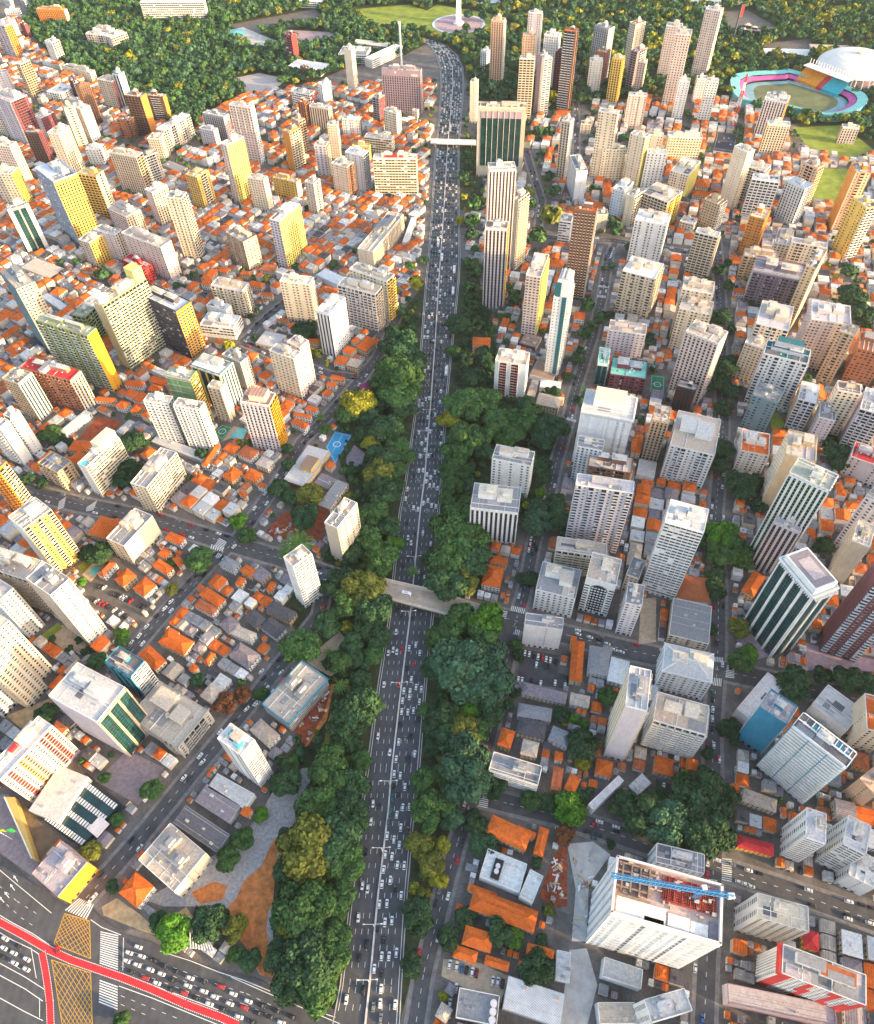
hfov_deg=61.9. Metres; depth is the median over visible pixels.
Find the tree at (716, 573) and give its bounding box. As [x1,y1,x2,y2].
[704,566,725,581]
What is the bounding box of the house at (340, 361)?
[333,355,349,369]
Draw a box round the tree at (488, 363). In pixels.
[480,357,494,368]
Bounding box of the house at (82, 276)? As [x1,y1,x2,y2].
[76,271,90,281]
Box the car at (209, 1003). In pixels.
[205,1001,213,1006]
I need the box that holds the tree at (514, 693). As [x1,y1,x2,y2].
[509,689,519,698]
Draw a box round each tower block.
[0,19,23,57]
[0,88,39,144]
[0,139,32,181]
[0,163,33,203]
[0,263,51,353]
[0,417,33,465]
[0,460,32,510]
[0,547,51,612]
[0,579,45,637]
[0,615,52,680]
[0,640,48,707]
[0,716,80,802]
[2,367,52,421]
[3,405,42,455]
[5,197,48,251]
[7,497,80,571]
[16,57,42,98]
[20,357,95,411]
[24,125,54,162]
[26,562,107,644]
[34,312,122,392]
[35,159,98,244]
[47,122,84,172]
[48,662,147,756]
[61,100,88,147]
[71,305,106,338]
[74,100,101,142]
[75,80,102,123]
[77,166,114,217]
[77,427,129,496]
[93,262,165,370]
[94,220,129,261]
[97,75,122,108]
[104,646,158,696]
[110,147,151,195]
[112,67,129,106]
[121,225,181,279]
[124,86,156,135]
[130,447,186,512]
[143,148,164,182]
[143,391,186,444]
[144,181,172,224]
[147,89,170,120]
[148,284,204,358]
[164,365,213,421]
[165,189,204,258]
[173,397,219,450]
[185,167,215,208]
[190,352,242,407]
[202,109,232,140]
[207,379,235,422]
[217,723,273,787]
[220,133,251,203]
[222,348,255,389]
[226,224,262,270]
[229,100,265,164]
[240,385,287,451]
[247,173,273,211]
[269,201,306,267]
[269,343,308,399]
[280,272,318,323]
[282,124,305,171]
[283,544,322,607]
[284,30,299,57]
[287,334,316,388]
[291,113,310,153]
[297,97,311,126]
[304,174,323,213]
[309,102,332,130]
[314,137,331,176]
[316,293,350,357]
[324,497,360,562]
[327,120,341,158]
[331,155,356,195]
[337,277,385,332]
[344,43,357,88]
[345,145,372,192]
[349,262,397,321]
[373,150,417,195]
[381,63,422,113]
[470,77,478,123]
[470,482,520,544]
[476,101,526,177]
[482,218,509,308]
[485,159,516,269]
[489,13,506,85]
[490,444,534,497]
[494,347,529,398]
[510,186,529,270]
[517,51,534,118]
[521,252,549,335]
[522,28,536,94]
[527,8,542,75]
[533,49,547,113]
[537,52,551,115]
[543,28,560,86]
[544,268,574,377]
[552,47,561,92]
[556,25,578,109]
[556,113,574,178]
[565,473,634,553]
[566,154,587,202]
[567,202,598,299]
[571,386,637,462]
[571,435,604,481]
[578,552,621,616]
[585,855,722,969]
[586,54,602,93]
[586,452,633,480]
[589,105,619,180]
[590,20,614,77]
[595,46,609,88]
[598,143,626,181]
[603,665,652,760]
[606,53,625,103]
[608,177,633,217]
[614,255,663,318]
[615,582,644,635]
[622,129,650,188]
[622,187,642,227]
[624,17,645,70]
[624,90,647,129]
[625,44,647,93]
[626,208,670,262]
[633,55,647,91]
[633,988,692,1023]
[639,182,682,225]
[640,145,666,189]
[640,691,709,757]
[641,404,671,461]
[641,499,708,599]
[647,128,663,148]
[657,19,682,77]
[659,410,720,488]
[662,26,691,107]
[667,156,700,196]
[667,319,727,404]
[668,296,713,350]
[669,276,714,337]
[671,74,690,119]
[684,227,720,278]
[690,3,723,75]
[691,72,707,103]
[697,75,718,120]
[697,193,727,230]
[720,143,754,210]
[731,333,767,383]
[734,892,808,943]
[736,689,797,754]
[737,203,770,255]
[738,160,770,202]
[740,173,779,215]
[740,381,783,432]
[742,255,805,305]
[744,335,810,411]
[744,547,839,657]
[750,300,793,340]
[750,457,838,555]
[753,91,790,135]
[753,515,802,574]
[755,942,866,1012]
[756,712,856,805]
[757,114,789,155]
[759,429,817,511]
[774,176,812,224]
[779,807,826,862]
[784,381,819,431]
[785,235,827,264]
[788,247,826,331]
[795,300,850,371]
[798,156,823,206]
[814,815,871,872]
[815,321,858,385]
[819,562,873,662]
[826,160,870,231]
[826,380,860,436]
[828,519,873,584]
[830,195,873,258]
[833,487,873,548]
[839,387,873,447]
[841,329,873,387]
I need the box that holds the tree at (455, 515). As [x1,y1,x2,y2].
[428,500,472,538]
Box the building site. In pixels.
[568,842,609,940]
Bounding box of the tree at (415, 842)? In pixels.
[403,830,433,859]
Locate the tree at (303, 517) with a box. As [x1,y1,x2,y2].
[289,503,318,531]
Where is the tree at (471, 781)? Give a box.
[438,751,493,804]
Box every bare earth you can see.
[191,881,226,903]
[227,840,277,977]
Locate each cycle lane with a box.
[0,918,239,1023]
[39,952,53,1023]
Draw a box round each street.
[23,484,333,579]
[73,593,329,906]
[109,315,400,672]
[240,301,283,341]
[241,341,364,379]
[408,255,612,1023]
[434,610,873,702]
[477,793,873,930]
[523,150,544,229]
[546,235,689,253]
[573,59,578,154]
[606,243,617,257]
[695,242,728,1023]
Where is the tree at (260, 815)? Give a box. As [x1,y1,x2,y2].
[253,805,268,824]
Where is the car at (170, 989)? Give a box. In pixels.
[165,986,174,992]
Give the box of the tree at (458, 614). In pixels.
[440,602,474,634]
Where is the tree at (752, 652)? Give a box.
[739,643,758,662]
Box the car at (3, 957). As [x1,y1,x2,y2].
[0,954,6,959]
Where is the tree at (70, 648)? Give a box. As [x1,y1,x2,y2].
[64,644,73,651]
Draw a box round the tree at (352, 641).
[340,631,363,651]
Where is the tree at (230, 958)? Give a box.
[225,945,239,963]
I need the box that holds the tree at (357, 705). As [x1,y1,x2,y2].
[334,683,379,731]
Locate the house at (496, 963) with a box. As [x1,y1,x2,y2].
[484,955,509,971]
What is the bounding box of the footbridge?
[431,138,475,147]
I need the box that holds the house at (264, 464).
[255,456,274,472]
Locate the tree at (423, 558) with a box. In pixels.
[419,547,433,564]
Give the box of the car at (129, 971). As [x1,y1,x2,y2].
[126,969,134,974]
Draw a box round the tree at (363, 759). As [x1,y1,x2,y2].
[350,748,372,770]
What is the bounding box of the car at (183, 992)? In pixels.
[180,990,188,995]
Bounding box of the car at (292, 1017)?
[288,1014,296,1020]
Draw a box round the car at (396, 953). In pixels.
[394,948,398,957]
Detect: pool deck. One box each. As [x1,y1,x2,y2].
[82,563,104,581]
[232,27,273,45]
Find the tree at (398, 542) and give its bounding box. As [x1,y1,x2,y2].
[386,535,404,547]
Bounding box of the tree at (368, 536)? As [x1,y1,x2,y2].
[354,524,382,549]
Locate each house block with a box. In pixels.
[4,0,13,5]
[5,5,21,17]
[20,0,27,6]
[21,258,63,278]
[29,765,91,823]
[42,293,66,310]
[46,83,73,102]
[61,410,92,437]
[63,63,96,80]
[92,24,114,33]
[116,420,135,436]
[151,435,205,463]
[162,161,187,174]
[173,806,230,851]
[195,784,241,824]
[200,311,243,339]
[209,773,255,807]
[255,330,286,349]
[261,660,329,730]
[284,445,330,488]
[288,59,329,76]
[299,0,322,7]
[300,64,309,77]
[314,473,335,490]
[316,268,343,288]
[318,480,348,514]
[338,45,370,63]
[355,39,388,51]
[365,44,402,68]
[402,217,415,245]
[412,108,418,118]
[456,987,499,1023]
[479,848,526,895]
[502,975,564,1023]
[518,869,542,906]
[519,333,541,350]
[529,358,561,380]
[539,379,561,390]
[554,950,570,983]
[580,118,591,133]
[587,775,623,814]
[594,1002,637,1023]
[599,957,642,990]
[627,773,650,794]
[635,459,656,480]
[666,597,711,650]
[678,214,697,230]
[713,133,736,153]
[722,983,836,1023]
[732,672,781,724]
[740,23,761,36]
[762,48,809,57]
[806,684,853,736]
[809,44,848,48]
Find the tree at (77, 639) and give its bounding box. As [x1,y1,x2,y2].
[74,636,82,644]
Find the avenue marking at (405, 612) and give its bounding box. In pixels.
[338,42,462,1023]
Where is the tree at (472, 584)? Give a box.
[459,564,479,595]
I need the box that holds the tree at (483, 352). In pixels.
[474,345,493,359]
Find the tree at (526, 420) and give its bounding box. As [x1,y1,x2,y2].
[514,404,541,432]
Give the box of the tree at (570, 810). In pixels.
[554,790,588,826]
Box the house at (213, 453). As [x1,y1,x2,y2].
[201,444,221,470]
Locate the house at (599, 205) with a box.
[585,200,604,208]
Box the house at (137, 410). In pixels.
[130,403,145,416]
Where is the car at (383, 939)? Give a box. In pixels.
[382,935,385,944]
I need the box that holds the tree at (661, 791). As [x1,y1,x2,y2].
[651,786,669,798]
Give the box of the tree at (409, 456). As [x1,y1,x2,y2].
[400,450,416,463]
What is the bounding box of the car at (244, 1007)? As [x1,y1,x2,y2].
[240,1004,248,1010]
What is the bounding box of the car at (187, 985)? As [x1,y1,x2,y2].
[184,982,191,988]
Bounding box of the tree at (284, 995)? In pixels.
[269,964,298,1008]
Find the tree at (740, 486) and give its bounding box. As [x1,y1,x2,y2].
[724,470,759,500]
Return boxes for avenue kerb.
[332,40,463,1023]
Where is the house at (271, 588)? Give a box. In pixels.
[266,581,276,595]
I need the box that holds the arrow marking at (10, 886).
[0,875,17,901]
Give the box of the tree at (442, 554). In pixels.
[426,533,471,571]
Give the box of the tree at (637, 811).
[621,789,670,843]
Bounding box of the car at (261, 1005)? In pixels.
[257,1002,265,1008]
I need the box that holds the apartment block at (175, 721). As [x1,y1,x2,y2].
[140,681,214,757]
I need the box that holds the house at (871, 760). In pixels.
[869,754,873,768]
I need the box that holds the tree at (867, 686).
[853,672,873,695]
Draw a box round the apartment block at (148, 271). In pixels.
[122,254,155,281]
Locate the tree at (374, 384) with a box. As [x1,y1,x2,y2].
[369,379,389,392]
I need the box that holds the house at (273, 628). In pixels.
[260,616,286,641]
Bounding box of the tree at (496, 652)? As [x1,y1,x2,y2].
[473,640,508,674]
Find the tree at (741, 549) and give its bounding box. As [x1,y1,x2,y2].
[725,534,753,564]
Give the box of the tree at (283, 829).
[274,826,291,848]
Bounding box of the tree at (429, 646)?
[423,639,433,652]
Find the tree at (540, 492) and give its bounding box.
[534,487,546,497]
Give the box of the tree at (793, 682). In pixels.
[774,664,812,703]
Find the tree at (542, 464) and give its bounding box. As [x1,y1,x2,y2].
[533,456,553,473]
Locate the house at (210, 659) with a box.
[203,652,216,666]
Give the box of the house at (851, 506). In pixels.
[842,501,860,513]
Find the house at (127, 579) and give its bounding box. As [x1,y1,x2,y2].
[114,568,138,590]
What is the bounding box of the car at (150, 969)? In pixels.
[146,966,154,972]
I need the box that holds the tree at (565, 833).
[555,823,575,847]
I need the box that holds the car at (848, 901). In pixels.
[844,898,853,903]
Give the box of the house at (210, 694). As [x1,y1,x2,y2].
[200,683,222,705]
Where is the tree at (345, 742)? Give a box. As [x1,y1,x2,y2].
[330,733,353,746]
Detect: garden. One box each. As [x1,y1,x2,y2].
[41,623,61,639]
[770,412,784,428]
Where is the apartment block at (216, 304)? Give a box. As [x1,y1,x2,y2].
[206,297,233,314]
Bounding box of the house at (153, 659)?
[137,645,167,674]
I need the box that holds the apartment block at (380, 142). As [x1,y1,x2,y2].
[364,132,394,152]
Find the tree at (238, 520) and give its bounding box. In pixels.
[228,512,248,529]
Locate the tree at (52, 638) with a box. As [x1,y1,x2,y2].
[48,635,55,642]
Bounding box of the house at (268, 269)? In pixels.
[260,263,277,276]
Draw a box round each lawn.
[78,562,90,572]
[361,5,433,30]
[427,5,492,37]
[792,125,872,158]
[812,169,864,202]
[827,5,844,9]
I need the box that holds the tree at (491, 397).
[475,387,502,415]
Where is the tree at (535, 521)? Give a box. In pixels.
[520,506,552,535]
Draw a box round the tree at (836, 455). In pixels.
[822,442,851,470]
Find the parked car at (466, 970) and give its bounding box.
[464,965,468,974]
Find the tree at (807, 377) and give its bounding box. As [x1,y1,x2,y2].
[801,372,811,382]
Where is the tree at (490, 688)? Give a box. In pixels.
[464,669,516,707]
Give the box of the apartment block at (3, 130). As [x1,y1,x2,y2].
[0,116,9,136]
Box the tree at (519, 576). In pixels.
[515,572,524,583]
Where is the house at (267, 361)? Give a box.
[263,358,271,366]
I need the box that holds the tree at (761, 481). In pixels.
[754,473,764,489]
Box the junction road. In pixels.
[0,854,375,1023]
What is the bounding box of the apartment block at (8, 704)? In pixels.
[0,688,17,717]
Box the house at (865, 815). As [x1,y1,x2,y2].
[856,806,873,828]
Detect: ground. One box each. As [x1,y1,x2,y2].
[0,0,873,1023]
[305,684,333,746]
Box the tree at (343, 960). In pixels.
[330,940,351,980]
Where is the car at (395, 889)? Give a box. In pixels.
[393,884,396,892]
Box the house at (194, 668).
[188,663,199,673]
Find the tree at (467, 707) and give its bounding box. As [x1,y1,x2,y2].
[459,701,478,717]
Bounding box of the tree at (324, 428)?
[318,423,331,434]
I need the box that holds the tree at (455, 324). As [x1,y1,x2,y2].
[444,313,470,334]
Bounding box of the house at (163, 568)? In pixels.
[152,559,174,578]
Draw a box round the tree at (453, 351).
[444,345,460,356]
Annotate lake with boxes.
[477,0,500,3]
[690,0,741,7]
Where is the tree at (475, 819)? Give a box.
[464,807,487,832]
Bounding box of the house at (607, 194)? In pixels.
[602,186,612,206]
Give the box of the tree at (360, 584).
[340,569,386,607]
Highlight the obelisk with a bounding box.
[432,0,484,32]
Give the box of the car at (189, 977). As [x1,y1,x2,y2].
[186,975,194,980]
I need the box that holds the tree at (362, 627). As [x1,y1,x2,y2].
[353,618,383,638]
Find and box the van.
[401,590,410,596]
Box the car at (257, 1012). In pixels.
[254,1010,262,1015]
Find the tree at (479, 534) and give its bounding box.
[435,520,491,556]
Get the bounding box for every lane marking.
[0,918,238,1023]
[38,953,54,1023]
[82,599,322,904]
[416,288,603,1021]
[503,802,873,920]
[704,255,720,1017]
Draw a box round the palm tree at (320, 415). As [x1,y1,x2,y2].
[316,413,326,420]
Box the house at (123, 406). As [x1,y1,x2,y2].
[115,400,131,412]
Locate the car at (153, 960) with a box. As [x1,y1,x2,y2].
[150,958,158,963]
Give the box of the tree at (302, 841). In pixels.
[276,811,333,884]
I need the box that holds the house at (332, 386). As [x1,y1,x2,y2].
[326,381,337,391]
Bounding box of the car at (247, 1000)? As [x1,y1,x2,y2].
[244,998,252,1003]
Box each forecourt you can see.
[0,794,38,875]
[20,802,61,860]
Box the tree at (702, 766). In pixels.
[696,764,721,791]
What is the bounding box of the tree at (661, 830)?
[645,799,688,847]
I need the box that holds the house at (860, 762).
[849,752,869,772]
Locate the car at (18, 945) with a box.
[14,943,22,948]
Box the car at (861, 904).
[857,902,865,906]
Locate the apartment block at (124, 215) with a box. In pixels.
[107,199,147,230]
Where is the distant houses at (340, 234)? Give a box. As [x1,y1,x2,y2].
[0,14,873,1023]
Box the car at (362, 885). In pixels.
[360,881,364,889]
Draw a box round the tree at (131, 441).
[120,430,145,451]
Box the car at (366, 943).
[365,939,368,948]
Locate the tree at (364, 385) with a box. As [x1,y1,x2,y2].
[360,383,369,389]
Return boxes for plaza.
[96,753,163,804]
[737,634,767,658]
[805,642,873,670]
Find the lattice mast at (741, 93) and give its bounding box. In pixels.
[730,74,747,128]
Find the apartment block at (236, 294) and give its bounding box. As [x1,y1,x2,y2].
[211,276,254,316]
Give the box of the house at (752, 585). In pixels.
[740,570,765,600]
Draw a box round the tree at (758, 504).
[750,496,768,512]
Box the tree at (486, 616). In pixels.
[466,602,503,633]
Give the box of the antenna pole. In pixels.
[398,21,402,66]
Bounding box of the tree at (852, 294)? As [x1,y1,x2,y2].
[836,284,870,304]
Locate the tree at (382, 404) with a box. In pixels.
[376,396,389,408]
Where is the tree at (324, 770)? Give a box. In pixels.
[306,752,348,791]
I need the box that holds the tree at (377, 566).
[364,556,392,578]
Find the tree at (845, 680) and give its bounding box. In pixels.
[833,665,863,692]
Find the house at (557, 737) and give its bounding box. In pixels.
[548,725,568,750]
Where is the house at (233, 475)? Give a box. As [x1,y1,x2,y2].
[222,466,243,485]
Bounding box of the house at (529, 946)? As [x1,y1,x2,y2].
[526,942,542,954]
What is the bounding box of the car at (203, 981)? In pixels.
[199,979,207,984]
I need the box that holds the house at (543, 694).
[519,681,567,707]
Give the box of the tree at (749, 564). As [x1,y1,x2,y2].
[733,557,755,569]
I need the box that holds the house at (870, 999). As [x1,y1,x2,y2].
[867,989,873,1013]
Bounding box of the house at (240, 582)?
[235,576,246,589]
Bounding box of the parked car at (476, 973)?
[474,968,478,978]
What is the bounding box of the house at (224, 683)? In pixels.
[212,673,232,691]
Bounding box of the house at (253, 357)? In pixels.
[246,351,258,364]
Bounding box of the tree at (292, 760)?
[280,754,298,767]
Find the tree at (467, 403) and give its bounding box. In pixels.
[443,387,485,420]
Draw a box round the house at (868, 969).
[862,962,873,989]
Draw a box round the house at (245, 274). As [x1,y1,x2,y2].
[240,270,251,279]
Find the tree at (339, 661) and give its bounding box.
[327,650,352,673]
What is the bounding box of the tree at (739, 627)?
[728,618,749,639]
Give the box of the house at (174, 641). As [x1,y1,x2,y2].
[158,627,194,658]
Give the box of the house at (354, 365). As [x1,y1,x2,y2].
[346,358,362,371]
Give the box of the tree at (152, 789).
[139,778,164,800]
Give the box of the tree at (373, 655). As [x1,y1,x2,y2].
[364,646,384,664]
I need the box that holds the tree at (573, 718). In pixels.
[569,713,579,723]
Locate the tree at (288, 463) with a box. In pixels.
[281,457,295,470]
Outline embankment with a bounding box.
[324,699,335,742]
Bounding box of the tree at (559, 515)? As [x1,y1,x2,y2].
[548,505,569,530]
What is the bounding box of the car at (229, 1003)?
[225,1000,233,1006]
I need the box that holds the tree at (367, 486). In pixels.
[362,478,373,491]
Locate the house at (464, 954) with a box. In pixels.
[452,945,477,964]
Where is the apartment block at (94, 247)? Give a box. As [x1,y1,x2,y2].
[78,229,111,266]
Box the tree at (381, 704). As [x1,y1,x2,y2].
[372,690,385,713]
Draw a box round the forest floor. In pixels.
[30,0,873,149]
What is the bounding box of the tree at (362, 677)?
[349,669,372,687]
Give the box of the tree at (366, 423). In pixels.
[359,418,374,426]
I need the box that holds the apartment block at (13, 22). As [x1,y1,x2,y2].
[3,16,20,35]
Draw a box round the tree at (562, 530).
[557,520,567,534]
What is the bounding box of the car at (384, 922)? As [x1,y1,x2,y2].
[383,917,386,926]
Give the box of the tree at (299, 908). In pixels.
[270,876,337,938]
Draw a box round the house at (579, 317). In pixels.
[573,311,584,324]
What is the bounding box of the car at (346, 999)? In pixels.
[344,994,348,1004]
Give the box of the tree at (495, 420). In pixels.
[483,408,515,432]
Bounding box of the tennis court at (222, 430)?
[216,425,231,439]
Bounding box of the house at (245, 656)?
[229,642,260,671]
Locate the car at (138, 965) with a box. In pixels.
[133,962,141,967]
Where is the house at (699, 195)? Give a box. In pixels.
[691,190,714,200]
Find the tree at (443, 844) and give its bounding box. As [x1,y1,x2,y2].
[434,835,451,854]
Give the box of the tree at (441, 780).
[432,762,447,788]
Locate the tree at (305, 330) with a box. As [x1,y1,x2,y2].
[290,320,316,338]
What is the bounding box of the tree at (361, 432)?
[355,425,370,439]
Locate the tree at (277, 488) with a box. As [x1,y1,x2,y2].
[267,478,290,497]
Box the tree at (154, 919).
[148,909,166,933]
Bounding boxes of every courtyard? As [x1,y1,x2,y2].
[7,699,52,728]
[54,625,85,652]
[223,426,237,440]
[346,445,364,465]
[639,598,655,643]
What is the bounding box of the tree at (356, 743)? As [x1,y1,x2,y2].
[345,735,363,752]
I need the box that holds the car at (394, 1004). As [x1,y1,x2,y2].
[393,999,396,1009]
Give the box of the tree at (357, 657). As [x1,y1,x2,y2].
[346,648,364,667]
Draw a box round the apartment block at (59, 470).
[38,451,80,490]
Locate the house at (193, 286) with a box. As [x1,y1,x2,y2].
[186,281,200,291]
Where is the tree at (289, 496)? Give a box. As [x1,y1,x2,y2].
[281,489,297,503]
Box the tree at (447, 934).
[436,922,459,951]
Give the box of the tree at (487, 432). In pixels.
[477,425,495,443]
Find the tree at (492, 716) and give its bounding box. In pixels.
[476,700,504,728]
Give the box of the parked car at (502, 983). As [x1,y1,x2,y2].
[500,978,504,988]
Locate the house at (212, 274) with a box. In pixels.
[200,268,218,281]
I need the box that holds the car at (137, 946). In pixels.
[134,944,142,949]
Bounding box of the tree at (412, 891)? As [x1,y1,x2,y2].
[408,881,419,894]
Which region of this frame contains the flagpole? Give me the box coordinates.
[0,828,15,839]
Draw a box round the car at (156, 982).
[153,980,160,985]
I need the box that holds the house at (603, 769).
[594,758,612,780]
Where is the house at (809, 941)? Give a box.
[800,930,818,952]
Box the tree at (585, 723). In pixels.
[579,718,589,727]
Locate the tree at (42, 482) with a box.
[35,477,48,487]
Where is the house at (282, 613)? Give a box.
[265,601,297,625]
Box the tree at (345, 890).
[325,877,356,920]
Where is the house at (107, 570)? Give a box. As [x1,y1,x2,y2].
[96,559,118,580]
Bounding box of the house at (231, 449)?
[223,442,240,457]
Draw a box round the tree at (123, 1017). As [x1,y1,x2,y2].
[112,1010,130,1023]
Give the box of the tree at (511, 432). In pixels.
[493,420,526,444]
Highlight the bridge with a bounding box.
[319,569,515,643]
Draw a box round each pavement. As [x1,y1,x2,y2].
[19,479,339,571]
[69,595,331,907]
[106,315,402,670]
[239,297,284,340]
[239,340,358,380]
[403,254,614,1023]
[434,603,837,701]
[479,790,873,934]
[523,150,546,229]
[546,234,689,254]
[572,60,580,154]
[604,244,618,257]
[690,237,730,1023]
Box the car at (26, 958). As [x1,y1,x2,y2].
[23,956,30,961]
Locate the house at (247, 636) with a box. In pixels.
[230,625,257,645]
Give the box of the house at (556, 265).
[550,259,564,271]
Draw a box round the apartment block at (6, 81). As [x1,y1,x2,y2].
[0,68,15,89]
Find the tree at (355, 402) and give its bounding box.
[339,388,378,415]
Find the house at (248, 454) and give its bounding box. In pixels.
[236,445,259,463]
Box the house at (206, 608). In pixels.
[193,598,219,618]
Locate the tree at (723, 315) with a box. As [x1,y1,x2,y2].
[710,307,732,324]
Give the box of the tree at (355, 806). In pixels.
[336,790,369,826]
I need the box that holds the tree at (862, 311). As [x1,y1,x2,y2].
[850,301,873,323]
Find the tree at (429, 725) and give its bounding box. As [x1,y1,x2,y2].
[421,716,440,737]
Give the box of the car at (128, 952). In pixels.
[125,950,133,955]
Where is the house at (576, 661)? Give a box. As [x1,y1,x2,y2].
[569,636,584,685]
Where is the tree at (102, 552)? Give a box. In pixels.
[84,541,113,564]
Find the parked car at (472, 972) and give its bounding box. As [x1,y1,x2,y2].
[470,967,473,976]
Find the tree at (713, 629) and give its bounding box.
[710,622,717,634]
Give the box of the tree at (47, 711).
[32,702,59,722]
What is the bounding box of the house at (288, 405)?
[280,399,294,413]
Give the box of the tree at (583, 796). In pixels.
[575,787,588,803]
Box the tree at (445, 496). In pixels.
[438,490,455,504]
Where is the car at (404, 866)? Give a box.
[402,861,405,869]
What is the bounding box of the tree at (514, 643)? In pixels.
[508,638,522,649]
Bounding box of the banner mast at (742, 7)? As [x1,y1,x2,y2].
[733,4,745,36]
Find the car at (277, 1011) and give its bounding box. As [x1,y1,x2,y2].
[272,1008,281,1014]
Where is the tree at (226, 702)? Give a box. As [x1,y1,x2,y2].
[212,690,236,713]
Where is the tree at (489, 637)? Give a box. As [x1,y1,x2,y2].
[465,623,498,650]
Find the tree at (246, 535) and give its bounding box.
[236,527,256,543]
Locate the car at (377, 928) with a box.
[375,923,378,932]
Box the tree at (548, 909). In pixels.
[543,903,556,917]
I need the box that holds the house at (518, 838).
[486,814,535,853]
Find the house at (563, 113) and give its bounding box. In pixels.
[555,109,570,118]
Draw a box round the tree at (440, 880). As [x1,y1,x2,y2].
[429,872,449,888]
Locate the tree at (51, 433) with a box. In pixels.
[35,424,61,442]
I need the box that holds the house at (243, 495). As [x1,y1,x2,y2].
[238,490,248,501]
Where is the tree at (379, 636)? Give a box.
[365,625,392,649]
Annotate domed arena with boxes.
[815,47,873,88]
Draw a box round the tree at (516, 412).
[509,407,522,419]
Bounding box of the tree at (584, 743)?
[566,727,600,760]
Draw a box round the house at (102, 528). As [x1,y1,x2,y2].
[88,515,120,541]
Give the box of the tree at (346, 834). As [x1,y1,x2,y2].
[319,809,364,869]
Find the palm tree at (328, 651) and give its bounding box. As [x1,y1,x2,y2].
[323,648,332,656]
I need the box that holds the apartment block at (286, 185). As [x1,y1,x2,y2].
[273,172,302,198]
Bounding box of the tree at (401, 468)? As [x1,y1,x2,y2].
[389,459,408,478]
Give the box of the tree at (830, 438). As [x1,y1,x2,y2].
[821,434,838,445]
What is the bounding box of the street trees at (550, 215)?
[0,9,873,959]
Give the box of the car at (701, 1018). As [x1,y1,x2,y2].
[700,1014,703,1023]
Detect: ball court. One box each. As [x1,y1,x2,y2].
[326,431,351,462]
[650,375,664,392]
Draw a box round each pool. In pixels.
[88,566,100,575]
[229,29,244,34]
[230,428,247,438]
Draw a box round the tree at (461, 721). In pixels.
[450,713,478,739]
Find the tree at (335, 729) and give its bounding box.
[325,698,367,738]
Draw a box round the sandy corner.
[102,898,192,935]
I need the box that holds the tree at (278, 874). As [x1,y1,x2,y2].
[272,856,289,884]
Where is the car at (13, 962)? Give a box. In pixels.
[10,960,18,965]
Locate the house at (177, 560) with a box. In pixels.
[172,555,185,570]
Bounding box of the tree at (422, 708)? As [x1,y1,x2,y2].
[417,702,430,718]
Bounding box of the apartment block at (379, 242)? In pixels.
[357,211,404,267]
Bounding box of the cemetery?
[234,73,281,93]
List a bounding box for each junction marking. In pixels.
[0,870,339,1023]
[51,913,92,1023]
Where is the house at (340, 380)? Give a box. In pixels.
[330,374,344,385]
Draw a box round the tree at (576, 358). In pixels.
[570,353,584,363]
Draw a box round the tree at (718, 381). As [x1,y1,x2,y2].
[707,371,730,390]
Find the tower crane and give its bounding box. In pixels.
[611,872,735,899]
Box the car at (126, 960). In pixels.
[123,958,130,963]
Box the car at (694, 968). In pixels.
[693,963,696,973]
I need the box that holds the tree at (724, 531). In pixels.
[704,520,738,546]
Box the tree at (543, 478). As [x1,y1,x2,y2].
[534,470,550,484]
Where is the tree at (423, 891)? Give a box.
[417,887,431,897]
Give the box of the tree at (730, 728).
[715,716,740,739]
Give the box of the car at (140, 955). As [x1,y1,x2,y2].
[137,953,145,958]
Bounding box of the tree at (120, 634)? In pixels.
[114,628,129,640]
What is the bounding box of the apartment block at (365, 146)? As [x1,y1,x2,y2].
[352,140,371,160]
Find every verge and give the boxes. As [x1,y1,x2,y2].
[269,285,424,1008]
[400,257,552,1020]
[459,137,482,209]
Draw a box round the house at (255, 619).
[244,609,266,630]
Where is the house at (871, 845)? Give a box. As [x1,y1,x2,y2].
[867,829,873,851]
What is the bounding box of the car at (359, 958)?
[357,953,361,962]
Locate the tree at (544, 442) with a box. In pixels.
[530,431,556,449]
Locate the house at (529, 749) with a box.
[520,738,538,761]
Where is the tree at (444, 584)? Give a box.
[423,566,469,601]
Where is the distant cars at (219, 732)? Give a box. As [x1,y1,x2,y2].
[23,38,852,942]
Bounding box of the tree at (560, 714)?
[551,706,569,722]
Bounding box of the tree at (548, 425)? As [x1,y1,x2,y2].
[532,412,571,438]
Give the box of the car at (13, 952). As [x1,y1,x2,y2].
[10,950,17,955]
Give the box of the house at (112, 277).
[107,274,120,285]
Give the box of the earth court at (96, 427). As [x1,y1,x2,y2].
[79,417,121,440]
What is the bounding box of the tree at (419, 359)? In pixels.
[402,351,426,369]
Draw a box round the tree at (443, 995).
[438,989,448,1001]
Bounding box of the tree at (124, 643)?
[114,637,130,647]
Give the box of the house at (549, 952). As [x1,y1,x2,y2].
[543,946,554,958]
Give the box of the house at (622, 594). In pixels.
[619,590,624,605]
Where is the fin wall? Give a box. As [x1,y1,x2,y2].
[4,797,39,861]
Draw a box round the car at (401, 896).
[399,891,402,899]
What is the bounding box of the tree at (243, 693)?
[234,685,252,703]
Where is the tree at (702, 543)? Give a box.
[698,532,708,549]
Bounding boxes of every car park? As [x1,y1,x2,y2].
[87,577,149,619]
[232,9,320,32]
[441,959,507,1005]
[518,649,568,687]
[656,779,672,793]
[725,10,776,33]
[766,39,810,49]
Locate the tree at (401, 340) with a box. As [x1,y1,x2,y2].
[377,324,420,354]
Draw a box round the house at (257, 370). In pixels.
[252,366,261,377]
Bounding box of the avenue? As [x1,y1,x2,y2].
[336,42,463,1023]
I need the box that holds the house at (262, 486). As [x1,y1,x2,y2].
[257,482,266,491]
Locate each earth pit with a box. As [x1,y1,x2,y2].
[265,508,325,541]
[295,684,332,744]
[539,847,566,906]

